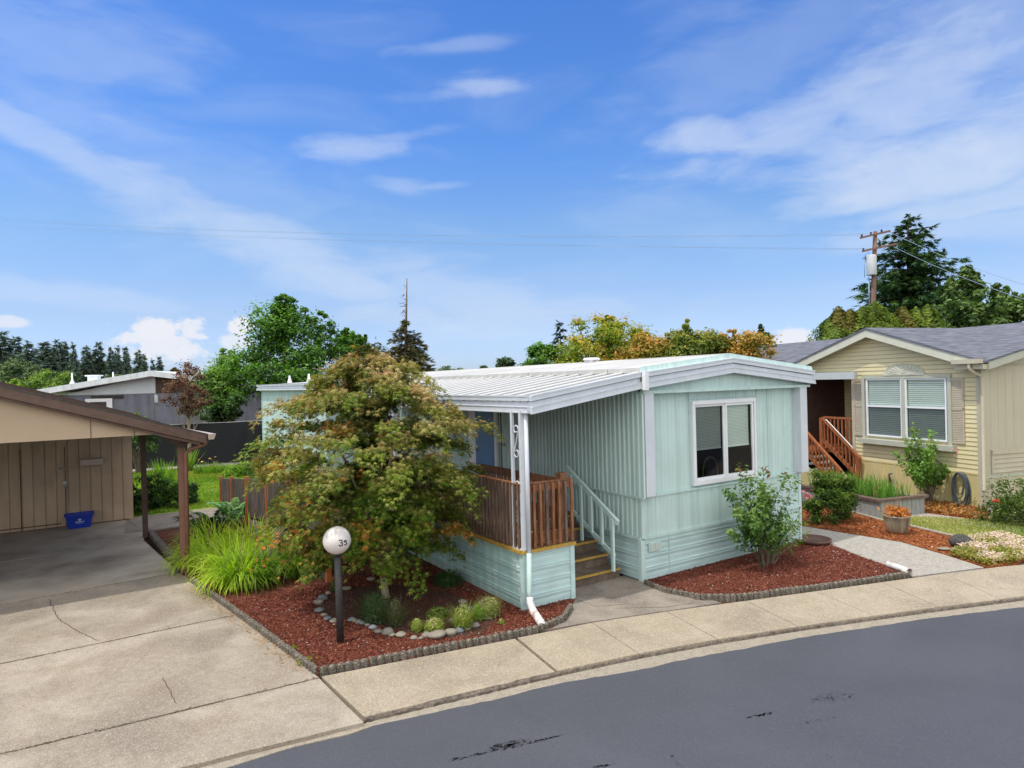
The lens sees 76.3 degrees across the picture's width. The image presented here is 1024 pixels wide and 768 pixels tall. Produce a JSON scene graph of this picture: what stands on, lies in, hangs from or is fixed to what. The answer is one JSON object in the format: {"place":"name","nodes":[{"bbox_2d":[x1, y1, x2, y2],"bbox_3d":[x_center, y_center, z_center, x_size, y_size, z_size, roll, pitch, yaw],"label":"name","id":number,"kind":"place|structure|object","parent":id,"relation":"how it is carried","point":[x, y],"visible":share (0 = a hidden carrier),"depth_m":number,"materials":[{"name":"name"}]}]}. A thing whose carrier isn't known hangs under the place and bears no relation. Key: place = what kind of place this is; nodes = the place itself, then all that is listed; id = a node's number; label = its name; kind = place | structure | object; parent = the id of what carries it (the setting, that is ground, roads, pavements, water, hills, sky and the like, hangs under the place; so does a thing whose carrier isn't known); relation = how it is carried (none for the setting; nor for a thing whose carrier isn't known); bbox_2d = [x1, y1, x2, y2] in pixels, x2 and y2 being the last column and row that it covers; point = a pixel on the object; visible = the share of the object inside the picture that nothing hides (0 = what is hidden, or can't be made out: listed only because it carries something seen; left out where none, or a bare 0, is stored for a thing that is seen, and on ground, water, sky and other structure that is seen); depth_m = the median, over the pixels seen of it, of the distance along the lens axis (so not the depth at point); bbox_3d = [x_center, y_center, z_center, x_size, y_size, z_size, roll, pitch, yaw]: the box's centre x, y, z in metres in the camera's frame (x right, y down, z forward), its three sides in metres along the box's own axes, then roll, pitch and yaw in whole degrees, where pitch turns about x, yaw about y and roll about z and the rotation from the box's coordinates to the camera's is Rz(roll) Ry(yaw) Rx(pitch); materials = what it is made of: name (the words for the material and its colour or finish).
{"place":"outdoors","nodes":[
{"label":"outdoors","id":0,"kind":"place"},
{"bbox_2d":[0,520,178,604],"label":"carport floor","id":1,"kind":"structure","parent":0,"point":[42,563],"depth_m":13.53,"materials":[{"name":"concrete"}]},
{"bbox_2d":[64,510,93,528],"bbox_3d":[-11.212,3.529,16.893,0.650,0.363,0.430,-2,0,-33],"label":"recycling bin","id":2,"kind":"object","parent":1,"relation":"on","point":[75,520],"visible":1,"depth_m":16.78,"materials":[{"name":"blue plastic"}]},
{"bbox_2d":[0,381,215,573],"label":"carport","id":3,"kind":"object","parent":1,"relation":"on","point":[60,456],"visible":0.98,"depth_m":16.43,"materials":[{"name":"beige wood"}]},
{"bbox_2d":[37,371,261,424],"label":"grey house","id":4,"kind":"structure","parent":0,"point":[139,392],"depth_m":49.88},
{"bbox_2d":[0,572,363,767],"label":"driveway","id":5,"kind":"structure","parent":0,"point":[201,663],"depth_m":7.72,"materials":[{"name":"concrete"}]},
{"bbox_2d":[133,462,239,470],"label":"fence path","id":6,"kind":"structure","parent":0,"point":[224,464],"depth_m":29.96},
{"bbox_2d":[154,359,213,459],"bbox_3d":[-14.899,1.300,29.628,2.451,4.938,2.516,-2,0,-33],"label":"purple plum tree","id":7,"kind":"object","parent":6,"relation":"on","point":[192,401],"visible":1,"depth_m":29.62,"materials":[{"name":"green plant"}]},
{"bbox_2d":[132,420,263,468],"bbox_3d":[-17.902,2.869,28.712,15.273,1.957,0.098,-2,0,-23],"label":"privacy fence","id":8,"kind":"object","parent":6,"relation":"on","point":[227,442],"visible":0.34,"depth_m":30.47,"materials":[{"name":"metal"}]},
{"bbox_2d":[133,465,251,516],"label":"lawn","id":9,"kind":"structure","parent":0,"point":[178,510],"depth_m":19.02,"materials":[{"name":"green plant"}]},
{"bbox_2d":[132,411,162,472],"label":"shrub","id":10,"kind":"object","parent":9,"relation":"on","point":[150,440],"visible":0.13,"depth_m":27.58,"materials":[{"name":"green plant"}]},
{"bbox_2d":[133,470,169,513],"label":"shrub","id":11,"kind":"object","parent":9,"relation":"on","point":[137,500],"visible":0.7,"depth_m":18.80,"materials":[{"name":"green plant"}]},
{"bbox_2d":[148,474,178,508],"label":"shrub","id":12,"kind":"object","parent":9,"relation":"on","point":[167,493],"visible":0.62,"depth_m":19.25,"materials":[{"name":"green plant"}]},
{"bbox_2d":[219,476,398,582],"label":"wooden fence","id":13,"kind":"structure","parent":9,"relation":"on","point":[256,504],"depth_m":15.53,"materials":[{"name":"brown wood"}]},
{"bbox_2d":[124,508,331,533],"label":"garden path","id":14,"kind":"structure","parent":0,"point":[156,522],"depth_m":17.42,"materials":[{"name":"concrete"}]},
{"bbox_2d":[201,724,371,767],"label":"driveway apron","id":15,"kind":"object","parent":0,"point":[237,761],"visible":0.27,"depth_m":6.36,"materials":[{"name":"concrete"}]},
{"bbox_2d":[0,0,1023,377],"label":"sky","id":16,"kind":"structure","parent":0,"point":[607,127],"materials":[{"name":"blue"}]},
{"bbox_2d":[145,461,1023,675],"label":"yard soil","id":17,"kind":"structure","parent":0,"point":[152,544],"depth_m":15.01,"materials":[{"name":"brown soil"}]},
{"bbox_2d":[174,348,266,422],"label":"tree","id":18,"kind":"object","parent":17,"relation":"on","point":[213,387],"visible":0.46,"depth_m":41.48,"materials":[{"name":"green plant"}]},
{"bbox_2d":[199,392,244,422],"bbox_3d":[-17.087,2.185,39.146,3.225,3.362,3.690,-2,0,-33],"label":"tree","id":19,"kind":"object","parent":17,"relation":"on","point":[233,412],"visible":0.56,"depth_m":38.52,"materials":[{"name":"green plant"}]},
{"bbox_2d":[200,293,353,415],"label":"tree","id":20,"kind":"object","parent":17,"relation":"on","point":[284,323],"visible":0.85,"depth_m":40.27,"materials":[{"name":"green plant"}]},
{"bbox_2d":[325,327,369,358],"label":"tree","id":21,"kind":"object","parent":17,"relation":"on","point":[350,338],"visible":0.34,"depth_m":43.28,"materials":[{"name":"green plant"}]},
{"bbox_2d":[148,513,574,678],"bbox_3d":[-3.785,3.594,12.889,4.569,0.112,11.158,-2,0,-37],"label":"mulch bed","id":22,"kind":"object","parent":17,"relation":"on","point":[240,594],"visible":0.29,"depth_m":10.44,"materials":[{"name":"red wood"}]},
{"bbox_2d":[157,530,227,576],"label":"daylily clump","id":23,"kind":"object","parent":22,"relation":"on","point":[178,565],"visible":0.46,"depth_m":12.55,"materials":[{"name":"green plant"}]},
{"bbox_2d":[164,509,239,557],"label":"daylily clump","id":24,"kind":"object","parent":22,"relation":"on","point":[204,528],"visible":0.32,"depth_m":13.80,"materials":[{"name":"green plant"}]},
{"bbox_2d":[175,523,257,583],"bbox_3d":[-5.417,3.124,12.170,1.755,0.914,1.510,-1,0,38],"label":"daylily clump","id":25,"kind":"object","parent":22,"relation":"on","point":[211,554],"visible":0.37,"depth_m":12.23,"materials":[{"name":"green plant"}]},
{"bbox_2d":[191,506,246,534],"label":"fern","id":26,"kind":"object","parent":22,"relation":"on","point":[220,511],"visible":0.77,"depth_m":15.54,"materials":[{"name":"green plant"}]},
{"bbox_2d":[205,497,244,524],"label":"fern","id":27,"kind":"object","parent":22,"relation":"on","point":[230,505],"visible":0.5,"depth_m":16.53,"materials":[{"name":"green plant"}]},
{"bbox_2d":[184,533,267,599],"bbox_3d":[-4.948,3.140,11.434,1.624,0.862,1.604,-2,0,-33],"label":"daylily clump","id":28,"kind":"object","parent":22,"relation":"on","point":[225,580],"visible":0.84,"depth_m":11.25,"materials":[{"name":"green plant"}]},
{"bbox_2d":[207,510,279,567],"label":"daylily clump","id":29,"kind":"object","parent":22,"relation":"on","point":[246,536],"visible":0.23,"depth_m":13.33,"materials":[{"name":"green plant"}]},
{"bbox_2d":[210,537,288,597],"bbox_3d":[-4.592,3.177,11.451,1.577,0.771,1.658,-2,0,-33],"label":"daylily clump","id":30,"kind":"object","parent":22,"relation":"on","point":[257,580],"visible":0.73,"depth_m":11.28,"materials":[{"name":"green plant"}]},
{"bbox_2d":[222,532,312,587],"bbox_3d":[-4.518,3.150,11.879,1.645,0.819,1.837,-1,0,36],"label":"daylily clump","id":31,"kind":"object","parent":22,"relation":"on","point":[269,559],"visible":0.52,"depth_m":11.75,"materials":[{"name":"green plant"}]},
{"bbox_2d":[257,527,333,582],"bbox_3d":[-3.934,3.098,12.126,1.656,0.892,1.825,-2,0,-18],"label":"daylily clump","id":32,"kind":"object","parent":22,"relation":"on","point":[295,570],"visible":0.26,"depth_m":11.86,"materials":[{"name":"green plant"}]},
{"bbox_2d":[323,526,350,643],"bbox_3d":[-2.363,2.758,8.857,0.374,1.642,0.376,-2,0,-33],"label":"globe lamp","id":33,"kind":"object","parent":22,"relation":"on","point":[336,541],"visible":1,"depth_m":8.81,"materials":[{"name":"white"}]},
{"bbox_2d":[320,658,367,676],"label":"edging block","id":34,"kind":"structure","parent":22,"relation":"on","point":[339,667],"depth_m":8.02,"materials":[{"name":"concrete"}]},
{"bbox_2d":[232,338,504,600],"bbox_3d":[-2.290,1.382,10.714,4.319,4.346,4.108,-2,0,-33],"label":"japanese maple","id":35,"kind":"object","parent":22,"relation":"on","point":[385,492],"visible":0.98,"depth_m":9.85,"materials":[{"name":"green plant"}]},
{"bbox_2d":[369,649,414,666],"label":"edging block","id":36,"kind":"structure","parent":22,"relation":"on","point":[389,657],"depth_m":8.25,"materials":[{"name":"concrete"}]},
{"bbox_2d":[319,584,495,638],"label":"planting soil","id":37,"kind":"structure","parent":22,"relation":"on","point":[413,615],"depth_m":10.31,"materials":[{"name":"brown soil"}]},
{"bbox_2d":[352,589,401,625],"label":"heather","id":38,"kind":"object","parent":37,"relation":"on","point":[370,608],"visible":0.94,"depth_m":9.55,"materials":[{"name":"green plant"}]},
{"bbox_2d":[374,591,414,627],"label":"heather","id":39,"kind":"object","parent":37,"relation":"on","point":[395,617],"visible":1,"depth_m":9.36,"materials":[{"name":"green plant"}]},
{"bbox_2d":[442,599,479,630],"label":"heather","id":40,"kind":"object","parent":37,"relation":"on","point":[462,618],"visible":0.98,"depth_m":9.20,"materials":[{"name":"green plant"}]},
{"bbox_2d":[470,593,509,619],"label":"heather","id":41,"kind":"object","parent":37,"relation":"on","point":[489,608],"visible":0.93,"depth_m":9.62,"materials":[{"name":"green plant"}]},
{"bbox_2d":[415,640,457,657],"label":"edging block","id":42,"kind":"structure","parent":22,"relation":"on","point":[433,649],"depth_m":8.48,"materials":[{"name":"concrete"}]},
{"bbox_2d":[432,566,462,588],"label":"heather","id":43,"kind":"object","parent":22,"relation":"on","point":[446,581],"visible":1,"depth_m":11.18,"materials":[{"name":"green plant"}]},
{"bbox_2d":[500,625,538,640],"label":"edging block","id":44,"kind":"structure","parent":22,"relation":"on","point":[520,632],"depth_m":8.96,"materials":[{"name":"concrete"}]},
{"bbox_2d":[458,633,499,648],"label":"edging block","id":45,"kind":"structure","parent":17,"relation":"on","point":[476,641],"depth_m":8.73,"materials":[{"name":"concrete"}]},
{"bbox_2d":[368,454,620,610],"bbox_3d":[-0.707,2.470,13.447,2.492,2.000,6.995,-2,0,-33],"label":"porch","id":46,"kind":"object","parent":17,"relation":"on","point":[568,558],"visible":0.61,"depth_m":10.59,"materials":[{"name":"teal paint"}]},
{"bbox_2d":[256,353,815,625],"bbox_3d":[-2.117,1.470,19.863,7.536,4.025,20.731,-2,0,-33],"label":"mobile home","id":47,"kind":"object","parent":17,"relation":"on","point":[633,444],"visible":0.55,"depth_m":12.12,"materials":[{"name":"teal paint"}]},
{"bbox_2d":[475,411,494,486],"bbox_3d":[-0.643,1.516,15.451,0.110,1.950,0.880,-2,0,-33],"label":"door","id":48,"kind":"structure","parent":47,"relation":"in","point":[485,442],"depth_m":15.44,"materials":[{"name":"blue paint"}]},
{"bbox_2d":[690,398,757,485],"bbox_3d":[4.033,1.065,12.383,1.810,1.550,0.110,-2,0,-33],"label":"window","id":49,"kind":"structure","parent":47,"relation":"in","point":[738,403],"depth_m":12.36,"materials":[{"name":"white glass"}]},
{"bbox_2d":[517,341,557,365],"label":"tree","id":50,"kind":"object","parent":17,"relation":"on","point":[536,351],"visible":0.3,"depth_m":61.46,"materials":[{"name":"green plant"}]},
{"bbox_2d":[543,311,656,363],"bbox_3d":[3.678,0.072,26.933,5.246,6.478,5.805,-2,0,-33],"label":"tree","id":51,"kind":"object","parent":17,"relation":"on","point":[609,332],"visible":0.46,"depth_m":26.34,"materials":[{"name":"green plant"}]},
{"bbox_2d":[545,599,720,631],"bbox_3d":[1.635,3.519,10.193,2.941,0.208,1.268,-2,0,-19],"label":"path wedge","id":52,"kind":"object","parent":17,"relation":"on","point":[582,613],"visible":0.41,"depth_m":9.78,"materials":[{"name":"concrete"}]},
{"bbox_2d":[575,575,692,608],"bbox_3d":[1.900,3.507,10.490,1.580,0.218,1.691,-2,0,-33],"label":"entry pad","id":53,"kind":"object","parent":17,"relation":"on","point":[627,592],"visible":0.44,"depth_m":10.46,"materials":[{"name":"concrete"}]},
{"bbox_2d":[593,331,676,360],"bbox_3d":[5.169,0.596,26.227,4.523,5.360,4.407,-2,0,-33],"label":"tree","id":54,"kind":"object","parent":17,"relation":"on","point":[643,346],"visible":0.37,"depth_m":24.77,"materials":[{"name":"orange plant"}]},
{"bbox_2d":[646,318,731,357],"bbox_3d":[6.617,0.365,25.174,3.459,5.757,3.285,-2,0,-33],"label":"tree","id":55,"kind":"object","parent":17,"relation":"on","point":[688,343],"visible":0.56,"depth_m":24.39,"materials":[{"name":"green plant"}]},
{"bbox_2d":[700,329,781,359],"bbox_3d":[8.414,0.510,25.264,3.893,5.376,3.217,-1,0,21],"label":"tree","id":56,"kind":"object","parent":17,"relation":"on","point":[745,342],"visible":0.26,"depth_m":24.55,"materials":[{"name":"orange plant"}]},
{"bbox_2d":[648,541,899,600],"bbox_3d":[4.889,3.381,11.472,4.994,0.112,2.571,-2,0,-33],"label":"mulch bed","id":57,"kind":"object","parent":17,"relation":"on","point":[775,576],"visible":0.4,"depth_m":11.49,"materials":[{"name":"red wood"}]},
{"bbox_2d":[721,462,802,568],"bbox_3d":[4.395,2.390,11.766,1.593,1.926,1.222,-2,0,-33],"label":"rose bush","id":58,"kind":"object","parent":57,"relation":"on","point":[755,525],"visible":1,"depth_m":11.63,"materials":[{"name":"green plant"}]},
{"bbox_2d":[756,507,819,563],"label":"rose bush","id":59,"kind":"object","parent":57,"relation":"on","point":[773,554],"visible":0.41,"depth_m":12.18,"materials":[{"name":"green plant"}]},
{"bbox_2d":[795,534,831,545],"bbox_3d":[6.236,3.241,13.518,0.730,0.085,0.730,-2,0,-33],"label":"clay dish","id":60,"kind":"object","parent":57,"relation":"on","point":[814,539],"visible":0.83,"depth_m":13.52,"materials":[{"name":"brown ceramic"}]},
{"bbox_2d":[801,416,861,484],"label":"entry stairs","id":61,"kind":"structure","parent":17,"relation":"on","point":[826,461],"depth_m":20.05,"materials":[{"name":"brown wood"}]},
{"bbox_2d":[817,306,852,340],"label":"arborvitae","id":62,"kind":"object","parent":17,"relation":"on","point":[837,316],"visible":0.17,"depth_m":29.21,"materials":[{"name":"green plant"}]},
{"bbox_2d":[851,305,876,331],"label":"arborvitae","id":63,"kind":"object","parent":17,"relation":"on","point":[862,311],"visible":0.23,"depth_m":29.19,"materials":[{"name":"green plant"}]},
{"bbox_2d":[801,484,928,517],"bbox_3d":[9.075,2.981,17.076,1.570,0.462,2.770,-2,0,-18],"label":"planter box","id":64,"kind":"object","parent":17,"relation":"on","point":[871,505],"visible":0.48,"depth_m":15.90,"materials":[{"name":"grey wood"}]},
{"bbox_2d":[806,454,912,497],"bbox_3d":[8.949,2.309,17.001,1.483,1.065,2.761,-2,0,-27],"label":"iris clump","id":65,"kind":"object","parent":64,"relation":"on","point":[884,491],"visible":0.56,"depth_m":16.36,"materials":[{"name":"green plant"}]},
{"bbox_2d":[860,229,896,304],"bbox_3d":[16.922,-2.063,29.881,1.680,10.076,0.455,-1,0,2],"label":"utility pole","id":66,"kind":"object","parent":17,"relation":"on","point":[871,264],"visible":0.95,"depth_m":29.87,"materials":[{"name":"brown wood"}]},
{"bbox_2d":[864,301,892,326],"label":"arborvitae","id":67,"kind":"object","parent":17,"relation":"on","point":[877,310],"visible":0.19,"depth_m":29.19,"materials":[{"name":"green plant"}]},
{"bbox_2d":[759,322,1023,509],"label":"cream house","id":68,"kind":"structure","parent":17,"relation":"on","point":[961,389],"depth_m":17.83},
{"bbox_2d":[858,374,957,451],"bbox_3d":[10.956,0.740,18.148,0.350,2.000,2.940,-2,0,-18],"label":"window","id":69,"kind":"structure","parent":68,"relation":"in","point":[894,403],"depth_m":18.10,"materials":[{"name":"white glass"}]},
{"bbox_2d":[951,472,970,506],"bbox_3d":[11.424,2.765,16.268,0.270,1.044,1.185,-1,0,4],"label":"garden hose","id":70,"kind":"object","parent":68,"relation":"attached to","point":[963,475],"visible":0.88,"depth_m":16.53,"materials":[{"name":"rubber"}]},
{"bbox_2d":[802,499,987,519],"bbox_3d":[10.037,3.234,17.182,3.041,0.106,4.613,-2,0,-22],"label":"bark bed","id":71,"kind":"object","parent":17,"relation":"on","point":[939,513],"visible":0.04,"depth_m":15.86,"materials":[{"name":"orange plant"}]},
{"bbox_2d":[889,422,959,503],"bbox_3d":[11.088,2.066,17.099,1.452,2.201,2.670,-1,0,45],"label":"rose bush","id":72,"kind":"object","parent":71,"relation":"on","point":[921,476],"visible":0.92,"depth_m":16.82,"materials":[{"name":"green plant"}]},
{"bbox_2d":[893,306,919,327],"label":"arborvitae","id":73,"kind":"object","parent":17,"relation":"on","point":[903,314],"visible":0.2,"depth_m":29.18,"materials":[{"name":"green plant"}]},
{"bbox_2d":[847,213,972,326],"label":"tall conifer","id":74,"kind":"object","parent":17,"relation":"on","point":[911,285],"visible":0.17,"depth_m":45.03,"materials":[{"name":"green plant"}]},
{"bbox_2d":[802,505,1023,567],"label":"bark bed","id":75,"kind":"object","parent":17,"relation":"on","point":[917,543],"visible":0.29,"depth_m":13.91,"materials":[{"name":"brown wood"}]},
{"bbox_2d":[801,467,865,525],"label":"shrub","id":76,"kind":"object","parent":75,"relation":"on","point":[830,488],"visible":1,"depth_m":15.19,"materials":[{"name":"green plant"}]},
{"bbox_2d":[874,500,917,534],"bbox_3d":[8.304,2.854,14.167,0.772,0.754,0.721,-1,0,14],"label":"flower pot","id":77,"kind":"object","parent":75,"relation":"on","point":[898,520],"visible":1,"depth_m":13.99,"materials":[{"name":"beige ceramic"}]},
{"bbox_2d":[920,304,946,327],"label":"arborvitae","id":78,"kind":"object","parent":17,"relation":"on","point":[931,314],"visible":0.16,"depth_m":29.21,"materials":[{"name":"green plant"}]},
{"bbox_2d":[922,263,1016,327],"bbox_3d":[23.352,-1.669,33.068,3.816,8.927,4.133,-2,0,-33],"label":"tree","id":79,"kind":"object","parent":17,"relation":"on","point":[971,308],"visible":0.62,"depth_m":32.60,"materials":[{"name":"green plant"}]},
{"bbox_2d":[999,285,1023,323],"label":"tree","id":80,"kind":"object","parent":17,"relation":"on","point":[1015,305],"visible":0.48,"depth_m":32.31,"materials":[{"name":"green plant"}]},
{"bbox_2d":[230,607,1023,767],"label":"road","id":81,"kind":"structure","parent":0,"point":[943,692],"depth_m":6.83,"materials":[{"name":"grey asphalt"}]},
{"bbox_2d":[448,691,853,767],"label":"road scuffs","id":82,"kind":"object","parent":81,"relation":"on","point":[505,747],"visible":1,"depth_m":6.41,"materials":[{"name":"asphalt"}]},
{"bbox_2d":[349,600,1023,725],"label":"gutter","id":83,"kind":"object","parent":81,"relation":"on","point":[641,663],"visible":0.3,"depth_m":8.32,"materials":[{"name":"concrete"}]},
{"bbox_2d":[362,597,1023,723],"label":"kerb","id":84,"kind":"structure","parent":83,"relation":"on","point":[450,699],"depth_m":8.28,"materials":[{"name":"grey concrete"}]},
{"bbox_2d":[322,565,1023,719],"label":"sidewalk","id":85,"kind":"structure","parent":0,"point":[399,685],"depth_m":8.88,"materials":[{"name":"concrete"}]},
{"bbox_2d":[802,526,983,577],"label":"gravel path","id":86,"kind":"structure","parent":0,"point":[920,562],"depth_m":12.50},
{"bbox_2d":[882,515,1023,556],"bbox_3d":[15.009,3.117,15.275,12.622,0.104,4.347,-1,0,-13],"label":"front lawn","id":87,"kind":"structure","parent":0,"point":[955,526],"depth_m":14.41,"materials":[{"name":"green plant"}]},
{"bbox_2d":[950,530,1023,564],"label":"groundcover","id":88,"kind":"object","parent":87,"relation":"on","point":[985,548],"visible":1,"depth_m":12.32,"materials":[{"name":"white plant"}]},
{"bbox_2d":[988,510,1019,524],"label":"front lawn","id":89,"kind":"structure","parent":0,"point":[1005,518],"depth_m":15.41,"materials":[{"name":"green plant"}]},
{"bbox_2d":[968,474,1023,527],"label":"shrub","id":90,"kind":"object","parent":89,"relation":"on","point":[1015,503],"visible":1,"depth_m":14.83,"materials":[{"name":"green plant"}]},
{"label":"ground","id":91,"kind":"structure","parent":0,"visible":0},
{"bbox_2d":[0,331,17,378],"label":"distant conifer","id":92,"kind":"object","parent":91,"relation":"on","point":[7,354],"visible":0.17,"depth_m":127.17,"materials":[{"name":"green plant"}]},
{"bbox_2d":[0,358,31,382],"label":"tree","id":93,"kind":"object","parent":91,"relation":"on","point":[9,368],"visible":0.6,"depth_m":94.15,"materials":[{"name":"green plant"}]},
{"bbox_2d":[12,340,42,388],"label":"distant conifer","id":94,"kind":"object","parent":91,"relation":"on","point":[29,355],"visible":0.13,"depth_m":123.58,"materials":[{"name":"green plant"}]},
{"bbox_2d":[20,368,75,395],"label":"tree","id":95,"kind":"object","parent":91,"relation":"on","point":[41,381],"visible":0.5,"depth_m":69.55,"materials":[{"name":"green plant"}]},
{"bbox_2d":[65,341,83,383],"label":"distant conifer","id":96,"kind":"object","parent":91,"relation":"on","point":[73,365],"visible":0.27,"depth_m":125.35,"materials":[{"name":"green plant"}]},
{"bbox_2d":[78,345,98,381],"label":"distant conifer","id":97,"kind":"object","parent":91,"relation":"on","point":[86,367],"visible":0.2,"depth_m":131.05,"materials":[{"name":"green plant"}]},
{"bbox_2d":[90,341,111,378],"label":"distant conifer","id":98,"kind":"object","parent":91,"relation":"on","point":[102,368],"visible":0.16,"depth_m":133.14,"materials":[{"name":"green plant"}]},
{"bbox_2d":[384,279,436,371],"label":"fir tree","id":99,"kind":"object","parent":91,"relation":"on","point":[411,350],"visible":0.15,"depth_m":57.67,"materials":[{"name":"green plant"}]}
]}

